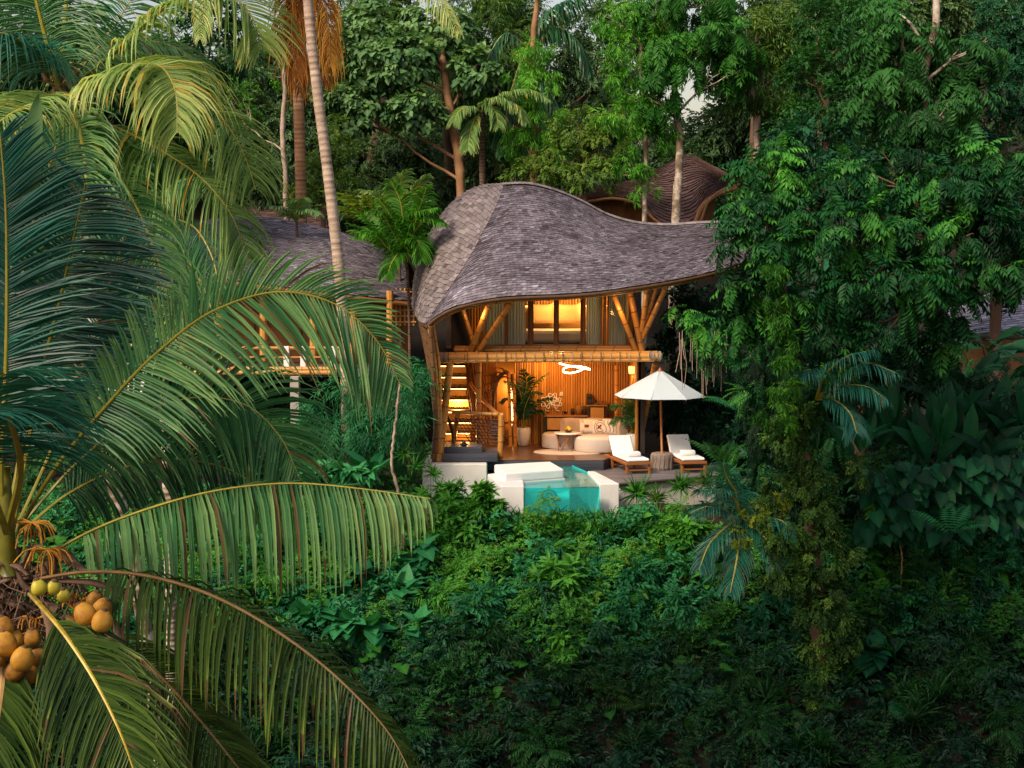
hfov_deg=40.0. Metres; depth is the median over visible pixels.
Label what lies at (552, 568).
shrub
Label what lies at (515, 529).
strap plant
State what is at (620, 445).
sun lounger
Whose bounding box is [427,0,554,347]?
broadleaf tree
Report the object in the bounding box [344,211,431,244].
areca clump
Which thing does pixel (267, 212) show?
villa
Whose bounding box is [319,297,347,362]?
door
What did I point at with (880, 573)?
heart leaf shrub
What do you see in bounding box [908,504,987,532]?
fern
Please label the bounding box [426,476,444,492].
strap plant
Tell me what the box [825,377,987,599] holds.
giant leaf plant
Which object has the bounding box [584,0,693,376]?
broadleaf tree
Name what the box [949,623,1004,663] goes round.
shrub
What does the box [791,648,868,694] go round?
shrub
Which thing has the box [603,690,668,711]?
fern
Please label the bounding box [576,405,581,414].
ice bucket
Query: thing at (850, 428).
palm tuft
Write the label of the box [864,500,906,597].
papaya sapling
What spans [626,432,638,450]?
plant pot
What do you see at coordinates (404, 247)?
areca palm
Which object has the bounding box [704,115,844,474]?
pinnate tree
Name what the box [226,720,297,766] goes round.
shrub
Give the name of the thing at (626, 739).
shrub
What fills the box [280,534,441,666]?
heart leaf shrub
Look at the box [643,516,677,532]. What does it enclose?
strap plant
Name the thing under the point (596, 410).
tall cabinet
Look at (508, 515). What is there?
strap plant
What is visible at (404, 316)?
bamboo screen
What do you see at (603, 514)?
strap plant
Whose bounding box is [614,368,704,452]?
parasol
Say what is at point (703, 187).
villa
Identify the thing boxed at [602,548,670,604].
shrub
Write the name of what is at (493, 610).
fern
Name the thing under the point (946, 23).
broadleaf tree
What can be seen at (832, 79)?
broadleaf tree
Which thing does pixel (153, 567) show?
shrub
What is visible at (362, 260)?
villa
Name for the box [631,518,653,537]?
strap plant
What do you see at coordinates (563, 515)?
strap plant
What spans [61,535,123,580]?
shrub
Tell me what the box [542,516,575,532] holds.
strap plant
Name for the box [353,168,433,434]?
areca palm
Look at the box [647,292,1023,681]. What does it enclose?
undergrowth
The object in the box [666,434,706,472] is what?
sun lounger
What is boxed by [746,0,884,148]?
broadleaf tree
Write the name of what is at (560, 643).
shrub
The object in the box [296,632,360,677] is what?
shrub
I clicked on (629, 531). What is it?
strap plant
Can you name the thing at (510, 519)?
strap plant
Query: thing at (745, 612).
shrub
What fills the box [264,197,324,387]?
areca palm
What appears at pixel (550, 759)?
shrub
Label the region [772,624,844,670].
shrub
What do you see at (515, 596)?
shrub
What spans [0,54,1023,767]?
ground
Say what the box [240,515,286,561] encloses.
shrub
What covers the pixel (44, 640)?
shrub
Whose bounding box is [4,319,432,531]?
undergrowth
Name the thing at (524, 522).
strap plant
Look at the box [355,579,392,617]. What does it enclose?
shrub
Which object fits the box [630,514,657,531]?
strap plant
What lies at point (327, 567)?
shrub
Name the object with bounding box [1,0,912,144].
sky
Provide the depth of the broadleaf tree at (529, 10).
58.99 m
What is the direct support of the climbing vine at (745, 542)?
attached to the vine column
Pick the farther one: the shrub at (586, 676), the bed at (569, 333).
the bed at (569, 333)
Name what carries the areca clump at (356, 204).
on the ground at (576, 502)
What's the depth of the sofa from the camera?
39.88 m
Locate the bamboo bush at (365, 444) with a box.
[285,356,449,486]
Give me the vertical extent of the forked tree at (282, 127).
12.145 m
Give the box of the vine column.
[753,371,882,724]
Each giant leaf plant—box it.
[793,326,1023,484]
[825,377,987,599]
[852,450,1023,554]
[925,374,1023,598]
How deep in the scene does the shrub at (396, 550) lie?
32.08 m
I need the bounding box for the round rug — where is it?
[534,449,600,454]
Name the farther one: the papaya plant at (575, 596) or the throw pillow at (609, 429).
the throw pillow at (609, 429)
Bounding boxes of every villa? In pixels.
[108,216,413,424]
[243,198,328,228]
[411,182,765,497]
[576,154,744,222]
[948,293,1023,399]
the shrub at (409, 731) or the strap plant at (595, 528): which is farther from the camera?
the strap plant at (595, 528)
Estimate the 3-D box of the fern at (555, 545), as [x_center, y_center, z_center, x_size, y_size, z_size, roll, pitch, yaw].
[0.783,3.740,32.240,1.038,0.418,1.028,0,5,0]
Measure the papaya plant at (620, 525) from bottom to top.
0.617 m
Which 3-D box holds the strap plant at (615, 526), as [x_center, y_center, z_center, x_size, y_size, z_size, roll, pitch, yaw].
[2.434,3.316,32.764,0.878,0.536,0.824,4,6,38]
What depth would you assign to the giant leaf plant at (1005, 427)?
30.82 m
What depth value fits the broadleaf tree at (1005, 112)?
37.83 m
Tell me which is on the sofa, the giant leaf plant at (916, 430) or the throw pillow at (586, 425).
the throw pillow at (586, 425)
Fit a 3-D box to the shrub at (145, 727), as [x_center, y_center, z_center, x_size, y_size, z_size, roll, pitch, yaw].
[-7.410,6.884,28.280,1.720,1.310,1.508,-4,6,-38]
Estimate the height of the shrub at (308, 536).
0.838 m
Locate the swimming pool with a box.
[487,465,618,521]
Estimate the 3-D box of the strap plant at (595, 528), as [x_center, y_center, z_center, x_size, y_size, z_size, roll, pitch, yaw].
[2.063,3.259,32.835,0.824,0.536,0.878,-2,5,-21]
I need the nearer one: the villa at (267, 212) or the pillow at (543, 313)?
the pillow at (543, 313)
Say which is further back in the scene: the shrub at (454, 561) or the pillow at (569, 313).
the pillow at (569, 313)
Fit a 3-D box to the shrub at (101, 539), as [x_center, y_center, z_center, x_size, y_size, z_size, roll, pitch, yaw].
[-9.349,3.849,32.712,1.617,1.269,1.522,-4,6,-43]
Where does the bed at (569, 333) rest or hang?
on the villa at (506, 252)
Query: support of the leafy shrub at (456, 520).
on the ground at (576, 502)
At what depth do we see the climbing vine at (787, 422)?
27.67 m
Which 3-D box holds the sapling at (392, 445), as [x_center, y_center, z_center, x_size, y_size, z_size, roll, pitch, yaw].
[-2.845,1.362,35.016,1.382,4.136,0.918,0,5,0]
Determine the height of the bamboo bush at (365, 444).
3.460 m
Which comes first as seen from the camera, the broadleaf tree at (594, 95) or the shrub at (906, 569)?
the shrub at (906, 569)
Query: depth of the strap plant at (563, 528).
32.76 m
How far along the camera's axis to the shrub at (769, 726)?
27.47 m
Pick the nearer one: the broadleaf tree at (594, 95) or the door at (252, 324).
the door at (252, 324)
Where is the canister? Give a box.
[583,406,586,414]
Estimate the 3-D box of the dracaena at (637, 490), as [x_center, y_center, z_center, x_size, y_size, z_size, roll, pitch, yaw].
[3.074,2.676,34.720,1.244,1.057,1.010,2,5,28]
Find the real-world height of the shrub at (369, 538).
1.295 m
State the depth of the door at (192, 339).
44.11 m
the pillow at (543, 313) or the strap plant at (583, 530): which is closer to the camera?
the strap plant at (583, 530)
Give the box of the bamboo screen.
[394,288,415,324]
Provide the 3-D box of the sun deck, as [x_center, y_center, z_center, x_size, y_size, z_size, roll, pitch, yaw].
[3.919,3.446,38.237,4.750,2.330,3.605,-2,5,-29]
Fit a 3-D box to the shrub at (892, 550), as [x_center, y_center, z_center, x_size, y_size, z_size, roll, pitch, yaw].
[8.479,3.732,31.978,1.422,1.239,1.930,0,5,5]
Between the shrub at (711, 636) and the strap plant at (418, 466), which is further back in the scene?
the strap plant at (418, 466)
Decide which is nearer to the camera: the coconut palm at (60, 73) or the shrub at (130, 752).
the coconut palm at (60, 73)
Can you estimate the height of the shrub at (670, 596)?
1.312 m
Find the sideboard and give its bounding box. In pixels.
[544,414,587,432]
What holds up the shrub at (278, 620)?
on the ground at (576, 502)
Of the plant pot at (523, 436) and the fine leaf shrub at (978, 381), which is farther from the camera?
the plant pot at (523, 436)
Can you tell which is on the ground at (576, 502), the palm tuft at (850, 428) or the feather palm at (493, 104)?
the feather palm at (493, 104)
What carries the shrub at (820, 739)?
on the ground at (576, 502)
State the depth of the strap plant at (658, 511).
33.65 m
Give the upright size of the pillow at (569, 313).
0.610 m
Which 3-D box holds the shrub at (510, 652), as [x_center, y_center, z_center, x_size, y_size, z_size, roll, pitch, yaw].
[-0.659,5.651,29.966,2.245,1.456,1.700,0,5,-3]
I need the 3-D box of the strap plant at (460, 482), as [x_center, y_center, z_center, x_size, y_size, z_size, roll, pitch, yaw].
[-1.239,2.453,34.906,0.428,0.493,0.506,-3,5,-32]
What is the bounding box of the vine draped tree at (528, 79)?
[497,0,574,183]
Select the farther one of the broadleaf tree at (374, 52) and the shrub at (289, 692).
the broadleaf tree at (374, 52)
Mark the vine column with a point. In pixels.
(810, 573)
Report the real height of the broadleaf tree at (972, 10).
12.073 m
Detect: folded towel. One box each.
[625,451,640,456]
[679,450,695,454]
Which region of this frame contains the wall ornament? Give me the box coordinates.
[541,393,561,411]
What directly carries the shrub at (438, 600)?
on the ground at (576, 502)
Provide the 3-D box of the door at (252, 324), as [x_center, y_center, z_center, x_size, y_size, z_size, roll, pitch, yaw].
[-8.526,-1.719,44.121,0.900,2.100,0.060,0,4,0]
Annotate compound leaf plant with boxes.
[673,620,755,644]
[864,565,927,586]
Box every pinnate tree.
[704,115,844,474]
[798,123,1023,466]
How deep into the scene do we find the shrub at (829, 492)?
32.80 m
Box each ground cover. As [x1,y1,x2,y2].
[13,499,1023,762]
[15,452,1023,664]
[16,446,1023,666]
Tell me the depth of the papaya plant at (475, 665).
29.38 m
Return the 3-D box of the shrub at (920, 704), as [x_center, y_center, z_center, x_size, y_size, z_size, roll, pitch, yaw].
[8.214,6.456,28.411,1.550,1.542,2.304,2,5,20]
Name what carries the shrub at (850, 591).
on the ground at (576, 502)
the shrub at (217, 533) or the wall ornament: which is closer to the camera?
the shrub at (217, 533)
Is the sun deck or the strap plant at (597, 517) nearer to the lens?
the strap plant at (597, 517)
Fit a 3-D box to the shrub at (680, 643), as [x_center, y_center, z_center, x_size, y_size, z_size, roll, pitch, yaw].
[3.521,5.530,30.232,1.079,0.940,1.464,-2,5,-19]
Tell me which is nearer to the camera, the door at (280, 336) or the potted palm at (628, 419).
the potted palm at (628, 419)
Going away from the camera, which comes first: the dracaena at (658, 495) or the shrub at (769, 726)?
the shrub at (769, 726)
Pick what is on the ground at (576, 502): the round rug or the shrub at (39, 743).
the shrub at (39, 743)
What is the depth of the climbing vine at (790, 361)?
26.93 m
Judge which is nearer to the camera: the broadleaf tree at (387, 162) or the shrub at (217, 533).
the shrub at (217, 533)
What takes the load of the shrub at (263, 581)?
on the ground at (576, 502)
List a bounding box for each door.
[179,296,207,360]
[225,296,254,362]
[272,296,300,362]
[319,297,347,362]
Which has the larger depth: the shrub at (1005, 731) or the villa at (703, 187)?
the villa at (703, 187)
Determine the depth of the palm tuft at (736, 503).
28.67 m
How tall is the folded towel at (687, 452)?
0.130 m
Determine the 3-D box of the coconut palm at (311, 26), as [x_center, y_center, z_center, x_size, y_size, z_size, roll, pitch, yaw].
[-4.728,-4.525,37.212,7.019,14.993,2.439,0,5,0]
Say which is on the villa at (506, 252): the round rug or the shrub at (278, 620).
the round rug
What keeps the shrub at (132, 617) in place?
on the ground at (576, 502)
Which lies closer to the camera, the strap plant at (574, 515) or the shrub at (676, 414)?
the strap plant at (574, 515)
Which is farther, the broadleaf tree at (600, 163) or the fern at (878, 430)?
the broadleaf tree at (600, 163)
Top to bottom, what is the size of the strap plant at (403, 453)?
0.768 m
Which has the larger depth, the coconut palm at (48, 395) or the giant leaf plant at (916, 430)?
the giant leaf plant at (916, 430)
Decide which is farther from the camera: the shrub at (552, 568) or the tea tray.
the tea tray
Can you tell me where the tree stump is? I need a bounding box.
[650,452,673,470]
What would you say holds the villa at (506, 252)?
on the ground at (576, 502)
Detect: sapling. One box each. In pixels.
[376,357,423,492]
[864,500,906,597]
[882,454,915,569]
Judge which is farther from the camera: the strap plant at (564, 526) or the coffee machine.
the coffee machine
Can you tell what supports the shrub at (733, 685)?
on the ground at (576, 502)
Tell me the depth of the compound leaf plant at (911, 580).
30.87 m
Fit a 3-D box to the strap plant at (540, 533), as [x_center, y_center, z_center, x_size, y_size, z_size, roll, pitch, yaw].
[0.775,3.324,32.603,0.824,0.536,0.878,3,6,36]
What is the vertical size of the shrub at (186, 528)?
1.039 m
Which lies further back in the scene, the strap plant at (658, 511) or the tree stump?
the tree stump
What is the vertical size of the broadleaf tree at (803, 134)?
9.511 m
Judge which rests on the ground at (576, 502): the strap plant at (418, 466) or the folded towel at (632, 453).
the strap plant at (418, 466)
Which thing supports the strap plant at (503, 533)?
on the ground at (576, 502)
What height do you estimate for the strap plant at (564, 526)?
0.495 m
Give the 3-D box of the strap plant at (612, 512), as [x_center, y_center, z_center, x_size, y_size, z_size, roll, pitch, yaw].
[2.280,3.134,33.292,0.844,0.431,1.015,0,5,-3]
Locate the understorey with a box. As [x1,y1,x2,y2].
[715,128,933,251]
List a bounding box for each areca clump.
[315,188,419,221]
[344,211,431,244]
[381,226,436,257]
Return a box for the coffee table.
[554,431,580,450]
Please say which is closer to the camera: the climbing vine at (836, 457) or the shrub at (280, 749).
the shrub at (280, 749)
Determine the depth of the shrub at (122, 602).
31.03 m
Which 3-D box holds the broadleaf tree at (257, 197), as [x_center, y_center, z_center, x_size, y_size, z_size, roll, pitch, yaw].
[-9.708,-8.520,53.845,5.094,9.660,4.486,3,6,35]
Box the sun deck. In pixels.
[587,461,721,506]
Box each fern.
[482,604,536,619]
[525,538,565,554]
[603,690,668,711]
[643,542,704,564]
[682,438,747,464]
[700,396,749,409]
[835,422,894,439]
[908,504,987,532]
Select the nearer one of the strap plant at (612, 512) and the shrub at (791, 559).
the shrub at (791, 559)
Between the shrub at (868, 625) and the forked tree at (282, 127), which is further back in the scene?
the forked tree at (282, 127)
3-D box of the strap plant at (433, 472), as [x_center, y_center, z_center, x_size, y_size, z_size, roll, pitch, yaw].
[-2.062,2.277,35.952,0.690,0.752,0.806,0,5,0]
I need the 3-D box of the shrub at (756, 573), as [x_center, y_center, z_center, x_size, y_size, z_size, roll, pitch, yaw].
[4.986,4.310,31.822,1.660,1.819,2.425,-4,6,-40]
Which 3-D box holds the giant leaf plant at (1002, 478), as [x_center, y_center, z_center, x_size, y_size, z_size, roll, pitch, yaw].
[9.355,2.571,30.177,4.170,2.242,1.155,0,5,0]
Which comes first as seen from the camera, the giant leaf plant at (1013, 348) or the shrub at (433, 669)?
the shrub at (433, 669)
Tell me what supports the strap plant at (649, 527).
on the ground at (576, 502)
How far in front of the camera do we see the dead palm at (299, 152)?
46.40 m
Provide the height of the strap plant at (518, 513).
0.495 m
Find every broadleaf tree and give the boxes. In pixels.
[0,0,261,401]
[193,46,317,214]
[279,113,367,227]
[305,0,511,374]
[309,122,455,248]
[328,0,431,170]
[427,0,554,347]
[453,0,638,187]
[456,0,567,181]
[498,100,640,201]
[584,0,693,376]
[626,0,767,377]
[687,0,819,163]
[710,0,834,375]
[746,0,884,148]
[755,108,1023,476]
[757,0,874,313]
[831,0,1012,414]
[833,0,984,112]
[909,0,1023,170]
[949,0,1023,400]
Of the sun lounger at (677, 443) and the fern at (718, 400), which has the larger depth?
the sun lounger at (677, 443)
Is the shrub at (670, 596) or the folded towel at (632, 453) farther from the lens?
the folded towel at (632, 453)
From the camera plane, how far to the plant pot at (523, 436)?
40.75 m
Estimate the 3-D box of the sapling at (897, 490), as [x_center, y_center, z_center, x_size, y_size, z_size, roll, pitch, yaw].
[8.952,3.104,31.473,1.325,3.024,1.038,-3,5,-34]
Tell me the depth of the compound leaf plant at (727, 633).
29.94 m
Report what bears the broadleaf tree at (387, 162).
on the ground at (576, 502)
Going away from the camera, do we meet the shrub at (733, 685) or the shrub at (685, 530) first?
the shrub at (733, 685)
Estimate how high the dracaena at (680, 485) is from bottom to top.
0.920 m
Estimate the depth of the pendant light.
39.70 m
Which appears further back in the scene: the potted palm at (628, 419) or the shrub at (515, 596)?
the potted palm at (628, 419)
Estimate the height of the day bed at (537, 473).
0.980 m
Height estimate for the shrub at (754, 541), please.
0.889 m
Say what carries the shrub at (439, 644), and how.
on the ground at (576, 502)
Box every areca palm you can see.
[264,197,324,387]
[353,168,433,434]
[354,178,448,478]
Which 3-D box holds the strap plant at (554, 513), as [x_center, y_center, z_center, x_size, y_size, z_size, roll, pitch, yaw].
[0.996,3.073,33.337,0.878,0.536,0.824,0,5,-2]
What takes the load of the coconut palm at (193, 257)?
on the ground at (576, 502)
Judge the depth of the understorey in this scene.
53.62 m
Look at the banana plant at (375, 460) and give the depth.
35.52 m
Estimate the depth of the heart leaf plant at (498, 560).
31.89 m
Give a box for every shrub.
[2,710,85,767]
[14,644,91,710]
[31,612,73,665]
[47,570,111,612]
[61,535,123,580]
[78,523,139,560]
[90,731,175,767]
[104,575,147,607]
[109,605,135,633]
[114,692,177,734]
[122,547,163,582]
[130,722,220,767]
[157,502,194,540]
[160,648,237,709]
[185,621,239,671]
[195,559,272,610]
[205,523,220,545]
[219,535,262,570]
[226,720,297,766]
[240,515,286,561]
[242,559,308,606]
[248,614,292,649]
[275,665,316,707]
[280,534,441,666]
[283,526,321,553]
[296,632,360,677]
[316,553,360,585]
[318,514,374,556]
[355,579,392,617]
[368,669,433,718]
[371,697,439,764]
[381,539,421,568]
[404,478,510,560]
[407,572,491,627]
[418,648,476,698]
[420,632,460,660]
[434,613,532,677]
[441,549,484,590]
[443,725,503,767]
[488,582,539,619]
[506,703,581,767]
[521,649,603,706]
[522,550,593,603]
[544,629,586,669]
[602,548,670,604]
[611,720,665,767]
[612,664,684,720]
[644,508,718,555]
[644,574,703,632]
[645,281,776,467]
[656,304,728,379]
[659,623,701,664]
[682,532,766,604]
[694,612,733,657]
[702,655,762,701]
[709,593,760,637]
[719,375,872,532]
[723,696,790,763]
[743,530,762,556]
[760,544,806,591]
[762,715,850,767]
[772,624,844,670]
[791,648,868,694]
[804,577,869,618]
[815,478,848,523]
[825,535,900,600]
[839,603,907,643]
[845,627,930,721]
[845,741,923,767]
[861,546,943,606]
[869,533,915,571]
[883,666,955,734]
[910,587,962,633]
[922,314,1023,409]
[926,643,1019,707]
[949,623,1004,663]
[969,692,1023,767]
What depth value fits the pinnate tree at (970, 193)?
27.60 m
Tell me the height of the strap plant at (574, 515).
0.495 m
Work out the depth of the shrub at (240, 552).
31.83 m
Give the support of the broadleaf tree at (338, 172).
on the ground at (576, 502)
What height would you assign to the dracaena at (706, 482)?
1.092 m
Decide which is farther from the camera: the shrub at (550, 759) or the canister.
the canister
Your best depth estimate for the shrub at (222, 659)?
29.65 m
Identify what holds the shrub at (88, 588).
on the ground at (576, 502)
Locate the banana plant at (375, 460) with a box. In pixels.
[339,448,399,474]
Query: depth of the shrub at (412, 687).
28.46 m
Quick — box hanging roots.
[676,329,726,398]
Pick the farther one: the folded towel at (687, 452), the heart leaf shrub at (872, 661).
the folded towel at (687, 452)
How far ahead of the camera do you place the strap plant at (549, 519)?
33.03 m
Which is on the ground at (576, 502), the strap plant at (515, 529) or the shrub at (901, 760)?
the shrub at (901, 760)
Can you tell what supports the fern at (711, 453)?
on the ground at (576, 502)
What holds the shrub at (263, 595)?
on the ground at (576, 502)
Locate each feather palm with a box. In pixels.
[446,89,552,184]
[481,0,593,181]
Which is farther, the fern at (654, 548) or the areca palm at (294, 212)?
the areca palm at (294, 212)
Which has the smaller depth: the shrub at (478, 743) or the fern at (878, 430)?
the shrub at (478, 743)
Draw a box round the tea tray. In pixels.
[594,401,608,403]
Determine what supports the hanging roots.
hanging from the shrub at (698, 323)
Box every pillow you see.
[534,302,553,322]
[559,303,579,322]
[580,419,596,433]
[592,420,604,433]
[603,419,616,433]
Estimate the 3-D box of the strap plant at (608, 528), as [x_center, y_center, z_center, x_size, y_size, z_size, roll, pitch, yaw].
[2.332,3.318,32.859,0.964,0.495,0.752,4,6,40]
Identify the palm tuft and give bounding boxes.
[676,461,798,602]
[781,349,903,448]
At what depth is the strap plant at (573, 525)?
32.92 m
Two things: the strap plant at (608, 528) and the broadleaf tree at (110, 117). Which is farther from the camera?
the broadleaf tree at (110, 117)
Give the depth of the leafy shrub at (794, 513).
32.41 m
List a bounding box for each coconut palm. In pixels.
[0,0,311,767]
[0,93,437,767]
[63,176,243,710]
[191,0,463,464]
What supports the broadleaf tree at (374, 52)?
on the ground at (576, 502)
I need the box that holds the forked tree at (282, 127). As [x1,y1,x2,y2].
[201,17,291,219]
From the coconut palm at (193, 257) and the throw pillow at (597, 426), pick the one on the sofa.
the throw pillow at (597, 426)
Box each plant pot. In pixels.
[517,427,530,445]
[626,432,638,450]
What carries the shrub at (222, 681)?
on the ground at (576, 502)
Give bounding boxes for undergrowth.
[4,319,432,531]
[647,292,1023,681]
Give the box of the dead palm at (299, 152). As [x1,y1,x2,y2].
[293,0,306,223]
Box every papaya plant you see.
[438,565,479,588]
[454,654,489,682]
[562,583,603,619]
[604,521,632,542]
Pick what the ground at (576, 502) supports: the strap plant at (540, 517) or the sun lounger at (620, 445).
the strap plant at (540, 517)
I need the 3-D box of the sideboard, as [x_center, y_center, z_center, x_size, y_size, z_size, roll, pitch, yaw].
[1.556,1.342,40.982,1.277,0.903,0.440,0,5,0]
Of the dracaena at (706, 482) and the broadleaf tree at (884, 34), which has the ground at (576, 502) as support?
the broadleaf tree at (884, 34)
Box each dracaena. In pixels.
[619,470,661,505]
[641,482,668,510]
[664,465,699,500]
[688,462,723,498]
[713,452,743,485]
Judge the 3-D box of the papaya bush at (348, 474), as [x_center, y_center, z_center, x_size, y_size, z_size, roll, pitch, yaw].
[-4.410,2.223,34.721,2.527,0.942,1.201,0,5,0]
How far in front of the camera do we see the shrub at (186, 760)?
27.59 m
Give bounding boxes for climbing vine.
[720,310,865,517]
[729,490,794,550]
[746,264,807,437]
[773,363,859,437]
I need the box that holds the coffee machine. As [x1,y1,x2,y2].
[586,394,591,404]
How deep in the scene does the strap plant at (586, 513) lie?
33.28 m
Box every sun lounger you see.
[604,435,651,474]
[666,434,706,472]
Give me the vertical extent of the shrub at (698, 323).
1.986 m
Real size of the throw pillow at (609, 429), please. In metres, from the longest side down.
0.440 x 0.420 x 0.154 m
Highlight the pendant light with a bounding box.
[559,363,590,373]
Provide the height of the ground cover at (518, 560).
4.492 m
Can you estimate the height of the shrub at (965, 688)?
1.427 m
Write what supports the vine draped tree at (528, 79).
on the ground at (576, 502)
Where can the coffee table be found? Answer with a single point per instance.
(562, 433)
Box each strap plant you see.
[393,440,415,463]
[405,448,436,479]
[419,459,442,483]
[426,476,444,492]
[455,476,469,486]
[485,515,514,534]
[492,519,517,536]
[499,511,524,527]
[500,507,517,520]
[500,515,531,536]
[507,506,541,521]
[512,515,539,533]
[514,512,549,532]
[529,510,563,528]
[532,517,562,536]
[540,507,579,521]
[541,504,567,520]
[541,511,579,533]
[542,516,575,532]
[551,518,573,535]
[552,512,586,532]
[560,505,589,521]
[571,504,597,523]
[572,515,597,537]
[576,518,614,535]
[579,504,611,520]
[586,516,615,534]
[595,508,617,528]
[595,518,629,535]
[597,504,626,522]
[602,514,634,536]
[617,517,647,535]
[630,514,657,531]
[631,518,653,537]
[641,520,660,535]
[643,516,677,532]
[650,501,665,520]
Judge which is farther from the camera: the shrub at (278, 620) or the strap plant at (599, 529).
the strap plant at (599, 529)
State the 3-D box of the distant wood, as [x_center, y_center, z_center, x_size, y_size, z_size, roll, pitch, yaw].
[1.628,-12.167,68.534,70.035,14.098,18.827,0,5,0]
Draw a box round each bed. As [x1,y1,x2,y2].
[493,462,564,484]
[525,305,579,343]
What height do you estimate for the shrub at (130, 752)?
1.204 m
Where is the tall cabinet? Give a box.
[586,404,607,417]
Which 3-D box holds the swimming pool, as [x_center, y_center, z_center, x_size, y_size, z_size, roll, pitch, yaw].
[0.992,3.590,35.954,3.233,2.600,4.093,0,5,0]
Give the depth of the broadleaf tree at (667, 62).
44.71 m
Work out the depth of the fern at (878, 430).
30.17 m
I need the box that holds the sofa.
[542,417,627,452]
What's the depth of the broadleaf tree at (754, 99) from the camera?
45.94 m
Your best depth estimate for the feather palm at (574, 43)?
49.74 m
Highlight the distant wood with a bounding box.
[0,0,1023,229]
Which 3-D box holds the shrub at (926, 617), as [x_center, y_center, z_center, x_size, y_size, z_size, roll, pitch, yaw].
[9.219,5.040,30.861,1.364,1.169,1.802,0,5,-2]
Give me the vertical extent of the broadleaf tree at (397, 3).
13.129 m
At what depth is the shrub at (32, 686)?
28.61 m
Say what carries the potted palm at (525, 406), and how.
in the plant pot at (523, 436)
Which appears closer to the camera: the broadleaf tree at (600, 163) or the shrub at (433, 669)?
the shrub at (433, 669)
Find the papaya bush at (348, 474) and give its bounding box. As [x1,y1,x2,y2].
[281,455,382,489]
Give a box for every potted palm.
[498,368,553,427]
[608,398,655,433]
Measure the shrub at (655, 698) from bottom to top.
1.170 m
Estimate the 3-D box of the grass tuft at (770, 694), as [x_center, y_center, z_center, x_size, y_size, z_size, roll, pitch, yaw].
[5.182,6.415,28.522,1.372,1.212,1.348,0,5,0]
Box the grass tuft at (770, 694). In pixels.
[746,673,800,723]
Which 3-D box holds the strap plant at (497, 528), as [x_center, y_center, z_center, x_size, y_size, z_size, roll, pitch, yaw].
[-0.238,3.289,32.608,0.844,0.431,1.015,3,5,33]

